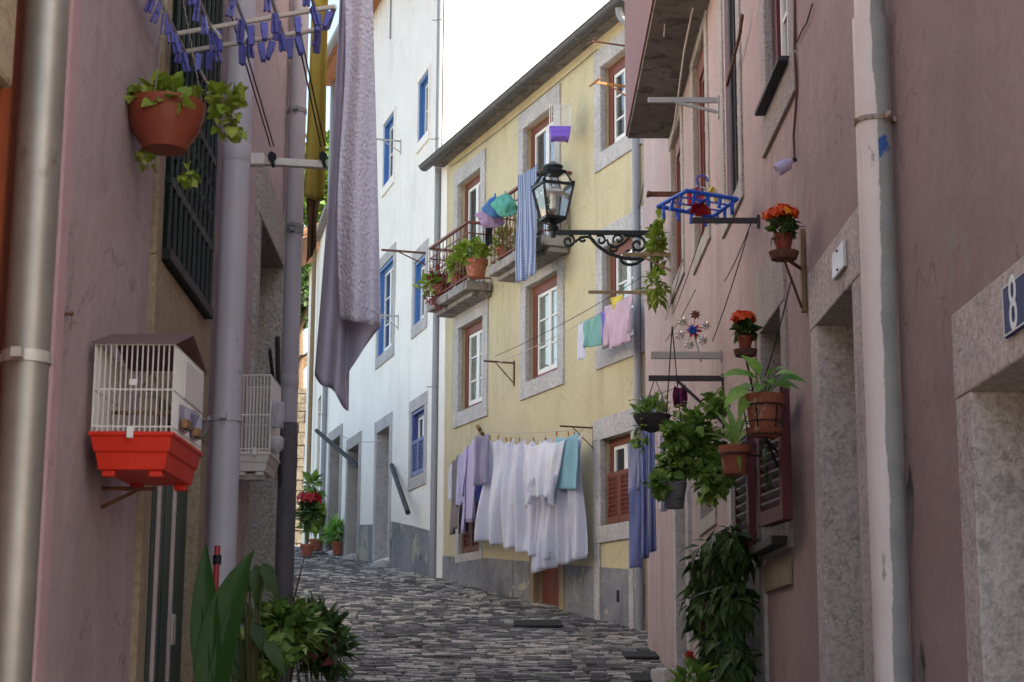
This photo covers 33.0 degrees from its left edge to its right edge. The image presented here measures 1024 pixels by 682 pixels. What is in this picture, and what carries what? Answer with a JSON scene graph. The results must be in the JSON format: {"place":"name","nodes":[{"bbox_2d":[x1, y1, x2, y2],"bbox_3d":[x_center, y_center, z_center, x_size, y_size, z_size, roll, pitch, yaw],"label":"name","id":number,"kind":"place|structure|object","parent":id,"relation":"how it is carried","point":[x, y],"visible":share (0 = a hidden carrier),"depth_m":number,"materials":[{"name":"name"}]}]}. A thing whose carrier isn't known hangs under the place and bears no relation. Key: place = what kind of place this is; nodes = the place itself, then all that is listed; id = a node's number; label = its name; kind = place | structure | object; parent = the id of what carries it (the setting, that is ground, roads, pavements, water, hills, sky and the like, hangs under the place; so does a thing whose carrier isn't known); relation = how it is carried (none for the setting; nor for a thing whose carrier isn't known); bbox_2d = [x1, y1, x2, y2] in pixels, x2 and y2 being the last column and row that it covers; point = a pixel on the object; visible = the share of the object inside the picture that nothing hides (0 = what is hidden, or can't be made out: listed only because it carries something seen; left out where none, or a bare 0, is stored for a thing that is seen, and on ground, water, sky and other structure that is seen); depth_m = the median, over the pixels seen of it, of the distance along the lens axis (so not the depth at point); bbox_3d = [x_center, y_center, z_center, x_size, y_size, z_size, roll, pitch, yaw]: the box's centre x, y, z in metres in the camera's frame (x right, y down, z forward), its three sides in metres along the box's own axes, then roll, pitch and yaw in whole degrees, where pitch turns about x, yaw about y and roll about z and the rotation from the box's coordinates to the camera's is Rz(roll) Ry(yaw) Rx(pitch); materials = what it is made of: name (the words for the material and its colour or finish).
{"place":"outdoors","nodes":[
{"label":"outdoors","id":0,"kind":"place"},
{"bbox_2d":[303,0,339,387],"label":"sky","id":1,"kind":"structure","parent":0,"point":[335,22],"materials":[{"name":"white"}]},
{"bbox_2d":[292,546,666,681],"bbox_3d":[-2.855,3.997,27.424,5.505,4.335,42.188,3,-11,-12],"label":"cobblestones","id":2,"kind":"structure","parent":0,"point":[468,637],"depth_m":18.58,"materials":[{"name":"grey stone"}]},
{"bbox_2d":[213,545,221,590],"bbox_3d":[-0.964,1.342,5.393,0.060,1.407,0.240,0,-11,0],"label":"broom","id":3,"kind":"object","parent":2,"relation":"on","point":[217,556],"visible":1,"depth_m":5.55,"materials":[{"name":"red plastic"}]},
{"bbox_2d":[190,542,253,681],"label":"potted plant","id":4,"kind":"object","parent":2,"relation":"on","point":[215,620],"visible":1,"depth_m":5.08,"materials":[{"name":"green plant"}]},
{"bbox_2d":[232,563,285,681],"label":"potted plant","id":5,"kind":"object","parent":2,"relation":"on","point":[245,664],"visible":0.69,"depth_m":6.05,"materials":[{"name":"green plant"}]},
{"bbox_2d":[234,623,306,681],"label":"shrub","id":6,"kind":"object","parent":2,"relation":"on","point":[270,669],"visible":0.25,"depth_m":6.73,"materials":[{"name":"green plant"}]},
{"bbox_2d":[252,592,335,681],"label":"shrub","id":7,"kind":"object","parent":2,"relation":"on","point":[283,615],"visible":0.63,"depth_m":7.05,"materials":[{"name":"green plant"}]},
{"bbox_2d":[295,469,326,556],"bbox_3d":[-3.880,3.283,32.974,0.668,1.661,0.675,0,-11,0],"label":"flowering plant","id":8,"kind":"object","parent":2,"relation":"on","point":[311,498],"visible":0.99,"depth_m":32.91,"materials":[{"name":"green plant"}]},
{"bbox_2d":[295,501,326,550],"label":"potted plant","id":9,"kind":"object","parent":2,"relation":"on","point":[315,530],"visible":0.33,"depth_m":35.79,"materials":[{"name":"green plant"}]},
{"bbox_2d":[296,591,363,681],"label":"shrub","id":10,"kind":"object","parent":2,"relation":"on","point":[327,664],"visible":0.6,"depth_m":7.41,"materials":[{"name":"green plant"}]},
{"bbox_2d":[321,514,343,554],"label":"potted plant","id":11,"kind":"object","parent":2,"relation":"on","point":[335,524],"visible":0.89,"depth_m":33.80,"materials":[{"name":"green plant"}]},
{"bbox_2d":[514,620,561,627],"bbox_3d":[0.292,3.232,19.745,0.550,0.102,0.550,0,-11,0],"label":"grating","id":12,"kind":"object","parent":2,"relation":"on","point":[541,623],"visible":1,"depth_m":19.61,"materials":[{"name":"metal"}]},
{"bbox_2d":[622,651,659,659],"bbox_3d":[1.238,2.903,15.940,0.420,0.082,0.550,0,-11,0],"label":"grating","id":13,"kind":"object","parent":2,"relation":"on","point":[639,655],"visible":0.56,"depth_m":15.76,"materials":[{"name":"metal"}]},
{"bbox_2d":[665,649,717,681],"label":"flowering plant","id":14,"kind":"object","parent":2,"relation":"on","point":[693,667],"visible":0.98,"depth_m":9.41,"materials":[{"name":"green plant"}]},
{"bbox_2d":[675,520,762,681],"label":"shrub","id":15,"kind":"object","parent":2,"relation":"on","point":[720,617],"visible":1,"depth_m":8.99,"materials":[{"name":"green plant"}]},
{"bbox_2d":[627,442,640,493],"bbox_3d":[0.922,0.929,12.680,0.148,0.389,0.103,0,-11,0],"label":"shirt","id":16,"kind":"object","parent":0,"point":[634,467],"visible":0.64,"depth_m":12.68,"materials":[{"name":"fabric"}]},
{"bbox_2d":[656,174,738,216],"bbox_3d":[1.038,-0.831,9.535,0.453,0.177,0.393,6,-12,-28],"label":"peg hanger","id":17,"kind":"object","parent":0,"point":[700,201],"visible":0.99,"depth_m":9.48,"materials":[{"name":"blue plastic"}]},
{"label":"ground","id":18,"kind":"structure","parent":0,"visible":0},
{"bbox_2d":[0,0,69,681],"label":"orange house","id":19,"kind":"structure","parent":18,"relation":"on","point":[33,46],"depth_m":3.56,"materials":[{"name":"paint"}]},
{"bbox_2d":[32,0,308,681],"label":"pink house","id":20,"kind":"structure","parent":18,"relation":"on","point":[212,262],"depth_m":5.31,"materials":[{"name":"paint"}]},
{"bbox_2d":[88,334,208,508],"bbox_3d":[-0.932,0.202,4.438,0.282,0.450,0.431,0,-11,0],"label":"birdcage","id":21,"kind":"object","parent":20,"relation":"attached to","point":[127,453],"visible":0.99,"depth_m":4.34,"materials":[{"name":"red plastic"}]},
{"bbox_2d":[144,415,187,681],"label":"door","id":22,"kind":"structure","parent":20,"relation":"in","point":[163,640],"depth_m":5.55,"materials":[{"name":"green paint"}]},
{"bbox_2d":[162,0,175,247],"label":"window","id":23,"kind":"structure","parent":20,"relation":"in","point":[173,12],"depth_m":6.11,"materials":[{"name":"green paint"}]},
{"bbox_2d":[125,0,248,189],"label":"hanging plant","id":24,"kind":"object","parent":20,"relation":"hanging from","point":[163,121],"visible":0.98,"depth_m":4.75,"materials":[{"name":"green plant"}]},
{"bbox_2d":[158,0,336,87],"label":"drying airer","id":25,"kind":"object","parent":20,"relation":"attached to","point":[331,7],"visible":0.51,"depth_m":5.28,"materials":[{"name":"metal"}]},
{"bbox_2d":[239,374,283,481],"bbox_3d":[-1.054,0.372,7.152,0.249,0.424,0.326,0,-11,0],"label":"birdcage","id":26,"kind":"object","parent":20,"relation":"attached to","point":[254,465],"visible":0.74,"depth_m":7.03,"materials":[{"name":"white plastic"}]},
{"bbox_2d":[272,401,284,428],"bbox_3d":[-0.954,0.302,7.043,0.048,0.111,0.038,0,-11,0],"label":"pet feeder","id":27,"kind":"object","parent":26,"relation":"hanging from","point":[278,412],"visible":1,"depth_m":7.04,"materials":[{"name":"white plastic"}]},
{"bbox_2d":[250,151,327,169],"bbox_3d":[-0.951,-0.746,7.163,0.377,0.069,0.063,0,-11,0],"label":"pulley bracket","id":28,"kind":"object","parent":20,"relation":"attached to","point":[262,160],"visible":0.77,"depth_m":7.15,"materials":[{"name":"metal"}]},
{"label":"clothes line","id":29,"kind":"object","parent":20,"relation":"attached to","visible":0},
{"bbox_2d":[304,0,327,199],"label":"cloth","id":30,"kind":"object","parent":29,"relation":"hanging from","point":[314,184],"visible":0.77,"depth_m":8.67,"materials":[{"name":"yellow fabric"}]},
{"bbox_2d":[306,198,319,263],"bbox_3d":[-0.998,-0.587,8.626,0.078,0.418,0.046,-4,-12,22],"label":"cloth","id":31,"kind":"object","parent":30,"relation":"hanging from","point":[312,209],"visible":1,"depth_m":8.62,"materials":[{"name":"brown fabric"}]},
{"bbox_2d":[315,0,380,410],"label":"bed sheet","id":32,"kind":"object","parent":29,"relation":"hanging from","point":[349,325],"visible":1,"depth_m":7.61,"materials":[{"name":"purple fabric"}]},
{"bbox_2d":[295,388,305,545],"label":"stone wall","id":33,"kind":"structure","parent":18,"relation":"on","point":[301,414],"depth_m":47.77,"materials":[{"name":"beige stone"}]},
{"bbox_2d":[299,262,311,387],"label":"tree","id":34,"kind":"object","parent":18,"relation":"on","point":[306,268],"visible":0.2,"depth_m":50.62,"materials":[{"name":"green plant"}]},
{"bbox_2d":[302,204,326,543],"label":"white cottage","id":35,"kind":"structure","parent":18,"relation":"on","point":[313,422],"depth_m":39.76,"materials":[{"name":"paint"}]},
{"bbox_2d":[303,130,328,227],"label":"tree","id":36,"kind":"object","parent":18,"relation":"on","point":[323,201],"visible":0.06,"depth_m":54.48,"materials":[{"name":"green plant"}]},
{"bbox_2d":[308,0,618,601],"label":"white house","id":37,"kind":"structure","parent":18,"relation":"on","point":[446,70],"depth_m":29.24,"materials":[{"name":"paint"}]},
{"bbox_2d":[378,257,392,355],"bbox_3d":[-2.209,-0.607,31.072,0.120,1.638,1.264,3,-11,-16],"label":"window","id":38,"kind":"structure","parent":37,"relation":"in","point":[387,270],"depth_m":31.51,"materials":[{"name":"blue paint"}]},
{"bbox_2d":[383,113,393,185],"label":"window","id":39,"kind":"structure","parent":37,"relation":"in","point":[388,154],"depth_m":31.95,"materials":[{"name":"blue paint"}]},
{"bbox_2d":[389,463,410,514],"bbox_3d":[-1.851,2.421,28.403,0.090,1.074,2.179,2,-11,-11],"label":"pole","id":40,"kind":"object","parent":37,"relation":"attached to","point":[400,490],"visible":1,"depth_m":28.22,"materials":[{"name":"metal"}]},
{"bbox_2d":[411,406,423,476],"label":"window","id":41,"kind":"structure","parent":37,"relation":"in","point":[417,416],"depth_m":28.30,"materials":[{"name":"blue paint"}]},
{"bbox_2d":[414,255,424,324],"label":"window","id":42,"kind":"structure","parent":37,"relation":"in","point":[419,268],"depth_m":28.69,"materials":[{"name":"blue paint"}]},
{"bbox_2d":[419,72,427,139],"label":"window","id":43,"kind":"structure","parent":37,"relation":"in","point":[423,87],"depth_m":29.21,"materials":[{"name":"blue paint"}]},
{"bbox_2d":[418,0,647,630],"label":"yellow house","id":44,"kind":"structure","parent":18,"relation":"on","point":[497,309],"depth_m":22.43,"materials":[{"name":"paint"}]},
{"bbox_2d":[413,262,453,310],"bbox_3d":[-1.155,-0.810,25.837,0.686,0.782,0.580,0,-11,0],"label":"potted plant","id":45,"kind":"object","parent":44,"relation":"on","point":[432,278],"visible":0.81,"depth_m":25.76,"materials":[{"name":"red plant"}]},
{"bbox_2d":[443,251,466,284],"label":"potted plant","id":46,"kind":"object","parent":44,"relation":"on","point":[450,265],"visible":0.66,"depth_m":25.25,"materials":[{"name":"green plant"}]},
{"bbox_2d":[464,175,479,280],"bbox_3d":[-0.516,-1.563,25.918,0.060,1.865,1.008,4,-12,-21],"label":"balcony door","id":47,"kind":"structure","parent":44,"relation":"in","point":[474,185],"depth_m":26.29,"materials":[{"name":"red paint"}]},
{"bbox_2d":[451,235,493,279],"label":"potted plant","id":48,"kind":"object","parent":44,"relation":"on","point":[476,264],"visible":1,"depth_m":24.15,"materials":[{"name":"green plant"}]},
{"bbox_2d":[465,320,481,408],"bbox_3d":[-0.481,0.355,25.420,0.074,1.286,1.057,4,-12,-21],"label":"window","id":49,"kind":"structure","parent":44,"relation":"in","point":[473,334],"depth_m":25.68,"materials":[{"name":"white paint"}]},
{"bbox_2d":[476,424,484,435],"bbox_3d":[-0.388,1.273,23.302,0.056,0.159,2.450,0,-11,2],"label":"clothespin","id":50,"kind":"object","parent":44,"relation":"attached to","point":[479,428],"visible":0.5,"depth_m":22.40,"materials":[{"name":"brown wood"}]},
{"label":"clothes line","id":51,"kind":"object","parent":50,"relation":"attached to","visible":0},
{"bbox_2d":[450,456,457,534],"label":"trousers","id":52,"kind":"object","parent":51,"relation":"hanging from","point":[454,519],"visible":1,"depth_m":24.71,"materials":[{"name":"beige fabric"}]},
{"bbox_2d":[455,446,466,505],"bbox_3d":[-0.699,1.898,23.961,0.088,0.752,0.993,2,-11,-7],"label":"shirt","id":53,"kind":"object","parent":51,"relation":"hanging from","point":[460,482],"visible":0.95,"depth_m":24.04,"materials":[{"name":"purple fabric"}]},
{"bbox_2d":[461,438,474,533],"bbox_3d":[-0.566,1.933,23.027,0.096,1.189,1.134,2,-11,-8],"label":"shirt","id":54,"kind":"object","parent":51,"relation":"hanging from","point":[468,512],"visible":0.83,"depth_m":23.16,"materials":[{"name":"purple fabric"}]},
{"bbox_2d":[475,211,504,227],"bbox_3d":[-0.298,-1.670,23.133,0.406,0.314,0.206,0,-11,0],"label":"laundry bag","id":55,"kind":"object","parent":44,"relation":"hanging from","point":[486,221],"visible":0.84,"depth_m":23.09,"materials":[{"name":"pink fabric"}]},
{"bbox_2d":[483,226,515,259],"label":"potted plant","id":56,"kind":"object","parent":44,"relation":"on","point":[495,241],"visible":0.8,"depth_m":23.49,"materials":[{"name":"green plant"}]},
{"bbox_2d":[491,191,517,216],"bbox_3d":[-0.103,-1.818,22.861,0.362,0.354,0.196,0,-11,0],"label":"laundry bag","id":57,"kind":"object","parent":44,"relation":"hanging from","point":[504,205],"visible":1,"depth_m":22.81,"materials":[{"name":"green fabric"}]},
{"bbox_2d":[515,164,536,282],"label":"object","id":58,"kind":"object","parent":44,"relation":"hanging from","point":[525,256],"visible":0.96,"depth_m":22.25,"materials":[{"name":"fabric"}]},
{"bbox_2d":[482,428,583,432],"bbox_3d":[0.244,1.124,21.738,1.567,0.100,0.012,-7,-13,35],"label":"clothes line","id":59,"kind":"object","parent":44,"relation":"attached to","point":[531,432],"visible":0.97,"depth_m":21.73,"materials":[{"name":"fabric"}]},
{"bbox_2d":[473,433,488,484],"bbox_3d":[-0.385,1.510,22.009,0.206,0.663,0.079,-5,-12,27],"label":"towel","id":60,"kind":"object","parent":59,"relation":"hanging from","point":[481,468],"visible":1,"depth_m":22.01,"materials":[{"name":"purple fabric"}]},
{"bbox_2d":[555,432,577,488],"bbox_3d":[0.657,1.457,20.840,0.055,0.694,0.405,9,-14,-40],"label":"hand towel","id":61,"kind":"object","parent":59,"relation":"hanging from","point":[567,477],"visible":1,"depth_m":20.79,"materials":[{"name":"teal fabric"}]},
{"label":"clothes peg","id":62,"kind":"object","parent":59,"relation":"attached to","visible":0},
{"bbox_2d":[474,438,550,559],"bbox_3d":[0.052,1.947,21.573,0.243,1.634,1.306,10,-15,-42],"label":"bed sheet","id":63,"kind":"object","parent":62,"relation":"hanging from","point":[505,517],"visible":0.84,"depth_m":21.65,"materials":[{"name":"white fabric"}]},
{"bbox_2d":[531,113,553,237],"bbox_3d":[0.490,-2.079,23.354,0.060,1.955,1.119,4,-12,-21],"label":"window","id":64,"kind":"structure","parent":44,"relation":"in","point":[543,127],"depth_m":23.68,"materials":[{"name":"red paint"}]},
{"bbox_2d":[533,275,556,378],"bbox_3d":[0.520,-0.173,22.873,0.074,1.318,1.118,4,-12,-21],"label":"window","id":65,"kind":"structure","parent":44,"relation":"in","point":[544,294],"depth_m":23.10,"materials":[{"name":"white paint"}]},
{"bbox_2d":[543,564,558,606],"bbox_3d":[0.571,3.061,22.049,0.040,0.876,0.858,4,-12,-21],"label":"door","id":66,"kind":"structure","parent":44,"relation":"in","point":[550,576],"depth_m":22.15,"materials":[{"name":"red paint"}]},
{"bbox_2d":[549,103,570,142],"bbox_3d":[0.608,-2.720,22.255,0.274,0.479,0.910,0,-11,0],"label":"birdcage","id":67,"kind":"object","parent":44,"relation":"attached to","point":[559,133],"visible":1,"depth_m":21.84,"materials":[{"name":"purple plastic"}]},
{"bbox_2d":[493,286,644,364],"bbox_3d":[0.610,-0.137,21.185,0.010,0.117,4.812,4,-12,-21],"label":"clothes line","id":68,"kind":"object","parent":44,"relation":"attached to","point":[558,334],"visible":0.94,"depth_m":21.28,"materials":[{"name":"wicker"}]},
{"bbox_2d":[590,313,601,347],"bbox_3d":[0.981,-0.128,20.189,0.063,0.389,0.228,6,-12,-26],"label":"cloth","id":69,"kind":"object","parent":68,"relation":"hanging from","point":[596,332],"visible":1,"depth_m":20.18,"materials":[{"name":"teal fabric"}]},
{"bbox_2d":[603,294,633,349],"bbox_3d":[1.202,-0.211,19.590,0.086,0.543,0.772,4,-12,-19],"label":"shirt","id":70,"kind":"object","parent":68,"relation":"hanging from","point":[617,329],"visible":1,"depth_m":19.60,"materials":[{"name":"pink fabric"}]},
{"bbox_2d":[560,425,592,451],"bbox_3d":[0.795,1.171,20.893,0.470,0.320,0.040,4,-12,-21],"label":"wall bracket","id":71,"kind":"object","parent":44,"relation":"attached to","point":[573,427],"depth_m":20.92,"materials":[{"name":"metal"}]},
{"bbox_2d":[524,438,565,507],"bbox_3d":[0.350,1.610,20.987,0.169,0.835,0.724,10,-15,-41],"label":"blouse","id":72,"kind":"object","parent":71,"relation":"hanging from","point":[543,460],"visible":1,"depth_m":20.99,"materials":[{"name":"white fabric"}]},
{"bbox_2d":[531,433,587,572],"bbox_3d":[0.585,1.966,20.975,0.903,1.674,0.192,-10,-15,43],"label":"bed sheet","id":73,"kind":"object","parent":71,"relation":"hanging from","point":[561,523],"visible":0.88,"depth_m":20.85,"materials":[{"name":"white fabric"}]},
{"bbox_2d":[609,56,625,145],"bbox_3d":[1.402,-2.949,21.084,0.060,1.111,0.946,4,-12,-21],"label":"window","id":74,"kind":"structure","parent":44,"relation":"in","point":[616,70],"depth_m":21.37,"materials":[{"name":"red paint"}]},
{"bbox_2d":[610,434,630,523],"bbox_3d":[1.354,1.630,20.296,0.060,1.040,0.865,4,-12,-21],"label":"window","id":75,"kind":"structure","parent":44,"relation":"in","point":[620,443],"depth_m":20.60,"materials":[{"name":"red paint"}]},
{"bbox_2d":[610,237,632,337],"bbox_3d":[1.413,-0.592,20.588,0.074,1.270,0.993,4,-12,-21],"label":"window","id":76,"kind":"structure","parent":44,"relation":"in","point":[621,275],"depth_m":20.87,"materials":[{"name":"red paint"}]},
{"bbox_2d":[625,0,1023,681],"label":"pink house","id":77,"kind":"structure","parent":18,"relation":"on","point":[883,518],"depth_m":6.49,"materials":[{"name":"paint"}]},
{"bbox_2d":[531,161,652,283],"bbox_3d":[0.772,-1.140,16.884,1.152,1.237,0.395,2,-11,-9],"label":"street lamp","id":78,"kind":"object","parent":77,"relation":"attached to","point":[553,169],"visible":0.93,"depth_m":16.78,"materials":[{"name":"black metal"}]},
{"bbox_2d":[622,253,670,271],"bbox_3d":[1.149,-0.652,14.506,0.440,0.210,0.040,0,-11,0],"label":"wall bracket","id":79,"kind":"object","parent":77,"relation":"attached to","point":[644,255],"depth_m":14.51,"materials":[{"name":"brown wood"}]},
{"bbox_2d":[628,388,673,400],"bbox_3d":[1.194,0.403,13.313,0.220,0.363,1.648,-3,-11,17],"label":"clothes line","id":80,"kind":"object","parent":77,"relation":"attached to","point":[650,395],"visible":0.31,"depth_m":12.55,"materials":[{"name":"wicker"}]},
{"bbox_2d":[629,486,641,568],"bbox_3d":[0.903,1.356,12.576,0.100,0.600,0.055,2,-11,-9],"label":"cloth","id":81,"kind":"object","parent":80,"relation":"hanging from","point":[635,560],"visible":0.94,"depth_m":12.57,"materials":[{"name":"blue fabric"}]},
{"bbox_2d":[640,396,656,559],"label":"trousers","id":82,"kind":"object","parent":80,"relation":"hanging from","point":[648,544],"visible":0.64,"depth_m":12.39,"materials":[{"name":"blue fabric"}]},
{"bbox_2d":[635,208,671,312],"bbox_3d":[1.207,-0.695,14.572,0.301,0.937,0.439,4,-11,-17],"label":"climbing plant","id":83,"kind":"object","parent":77,"relation":"attached to","point":[653,244],"visible":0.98,"depth_m":14.56,"materials":[{"name":"green plant"}]},
{"bbox_2d":[675,132,681,271],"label":"window","id":84,"kind":"structure","parent":77,"relation":"in","point":[677,148],"depth_m":14.37,"materials":[{"name":"red paint"}]},
{"bbox_2d":[668,8,693,151],"bbox_3d":[1.221,-1.938,12.239,0.027,0.788,1.508,1,-11,-3],"label":"clothes line","id":85,"kind":"object","parent":77,"relation":"attached to","point":[681,72],"visible":1,"depth_m":12.36,"materials":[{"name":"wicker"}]},
{"bbox_2d":[648,95,719,118],"bbox_3d":[1.116,-1.508,11.116,0.480,0.150,0.040,0,-11,0],"label":"wall bracket","id":86,"kind":"object","parent":77,"relation":"attached to","point":[683,101],"depth_m":11.11,"materials":[{"name":"metal"}]},
{"bbox_2d":[651,350,721,361],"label":"wall bracket","id":87,"kind":"object","parent":77,"relation":"attached to","point":[683,355],"depth_m":10.91,"materials":[{"name":"metal"}]},
{"bbox_2d":[675,310,710,361],"bbox_3d":[1.150,-0.035,10.969,0.233,0.341,0.055,0,-11,0],"label":"pinwheel","id":88,"kind":"object","parent":87,"relation":"on","point":[692,330],"visible":1,"depth_m":10.97,"materials":[{"name":"silver metal"}]},
{"bbox_2d":[649,373,724,428],"bbox_3d":[1.101,0.377,10.799,0.490,0.350,0.040,0,-11,0],"label":"wall bracket","id":89,"kind":"object","parent":77,"relation":"attached to","point":[680,378],"depth_m":10.82,"materials":[{"name":"metal"}]},
{"bbox_2d":[629,381,676,454],"bbox_3d":[0.883,0.483,10.791,0.303,0.505,0.269,11,-15,-44],"label":"hanging plant","id":90,"kind":"object","parent":89,"relation":"hanging from","point":[646,419],"visible":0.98,"depth_m":10.74,"materials":[{"name":"green plant"}]},
{"bbox_2d":[642,326,740,508],"bbox_3d":[0.973,0.410,9.207,0.544,0.991,0.499,-4,-12,20],"label":"hanging plant","id":91,"kind":"object","parent":77,"relation":"hanging from","point":[687,441],"visible":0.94,"depth_m":9.09,"materials":[{"name":"green plant"}]},
{"bbox_2d":[697,47,705,239],"bbox_3d":[1.396,-1.400,12.265,0.063,1.429,0.813,0,-11,0],"label":"window","id":92,"kind":"structure","parent":77,"relation":"in","point":[700,69],"depth_m":12.55,"materials":[{"name":"red paint"}]},
{"bbox_2d":[692,214,759,228],"bbox_3d":[1.153,-0.639,9.229,0.380,0.070,0.040,0,-11,0],"label":"wall bracket","id":93,"kind":"object","parent":77,"relation":"attached to","point":[716,220],"depth_m":9.22,"materials":[{"name":"metal"}]},
{"bbox_2d":[706,397,750,475],"bbox_3d":[1.064,0.446,8.216,0.240,0.397,0.282,-5,-12,24],"label":"potted plant","id":94,"kind":"object","parent":77,"relation":"on","point":[734,464],"visible":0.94,"depth_m":8.12,"materials":[{"name":"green plant"}]},
{"bbox_2d":[728,0,738,195],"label":"window","id":95,"kind":"structure","parent":77,"relation":"in","point":[731,3],"depth_m":10.69,"materials":[{"name":"metal"}]},
{"bbox_2d":[733,339,757,390],"bbox_3d":[1.216,0.120,8.942,0.121,0.380,0.601,-1,-11,9],"label":"shelf bracket","id":96,"kind":"object","parent":77,"relation":"attached to","point":[748,352],"visible":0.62,"depth_m":8.69,"materials":[{"name":"metal"}]},
{"bbox_2d":[729,309,763,347],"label":"flowering plant","id":97,"kind":"object","parent":96,"relation":"on","point":[745,326],"visible":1,"depth_m":8.70,"materials":[{"name":"green plant"}]},
{"bbox_2d":[744,402,785,467],"bbox_3d":[1.151,0.480,7.832,0.186,0.258,0.981,-1,-11,9],"label":"pot holder","id":98,"kind":"object","parent":77,"relation":"attached to","point":[768,443],"visible":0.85,"depth_m":7.43,"materials":[{"name":"black metal"}]},
{"bbox_2d":[721,355,805,438],"bbox_3d":[1.090,0.231,7.455,0.362,0.360,0.224,-2,-11,10],"label":"potted plant","id":99,"kind":"object","parent":98,"relation":"on","point":[745,398],"visible":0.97,"depth_m":7.42,"materials":[{"name":"green plant"}]},
{"bbox_2d":[773,0,787,61],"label":"window","id":100,"kind":"structure","parent":77,"relation":"in","point":[779,6],"depth_m":8.85,"materials":[{"name":"red paint"}]},
{"bbox_2d":[769,229,806,312],"bbox_3d":[1.246,-0.342,7.586,0.132,0.380,0.330,-9,-14,39],"label":"shelf bracket","id":101,"kind":"object","parent":77,"relation":"attached to","point":[786,255],"visible":1,"depth_m":7.67,"materials":[{"name":"metal"}]},
{"bbox_2d":[761,203,806,248],"bbox_3d":[1.174,-0.495,7.538,0.198,0.222,0.170,8,-14,-36],"label":"flowering plant","id":102,"kind":"object","parent":101,"relation":"on","point":[779,215],"visible":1,"depth_m":7.50,"materials":[{"name":"orange plant"}]},
{"bbox_2d":[832,240,846,279],"bbox_3d":[1.283,-0.317,6.787,0.021,0.106,0.247,0,-11,0],"label":"number plate","id":103,"kind":"object","parent":77,"relation":"attached to","point":[839,259],"visible":1,"depth_m":6.75,"materials":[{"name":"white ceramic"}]},
{"bbox_2d":[1002,271,1023,338],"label":"house number sign","id":104,"kind":"object","parent":77,"relation":"attached to","point":[1013,303],"visible":1,"depth_m":4.37,"materials":[{"name":"blue ceramic"}]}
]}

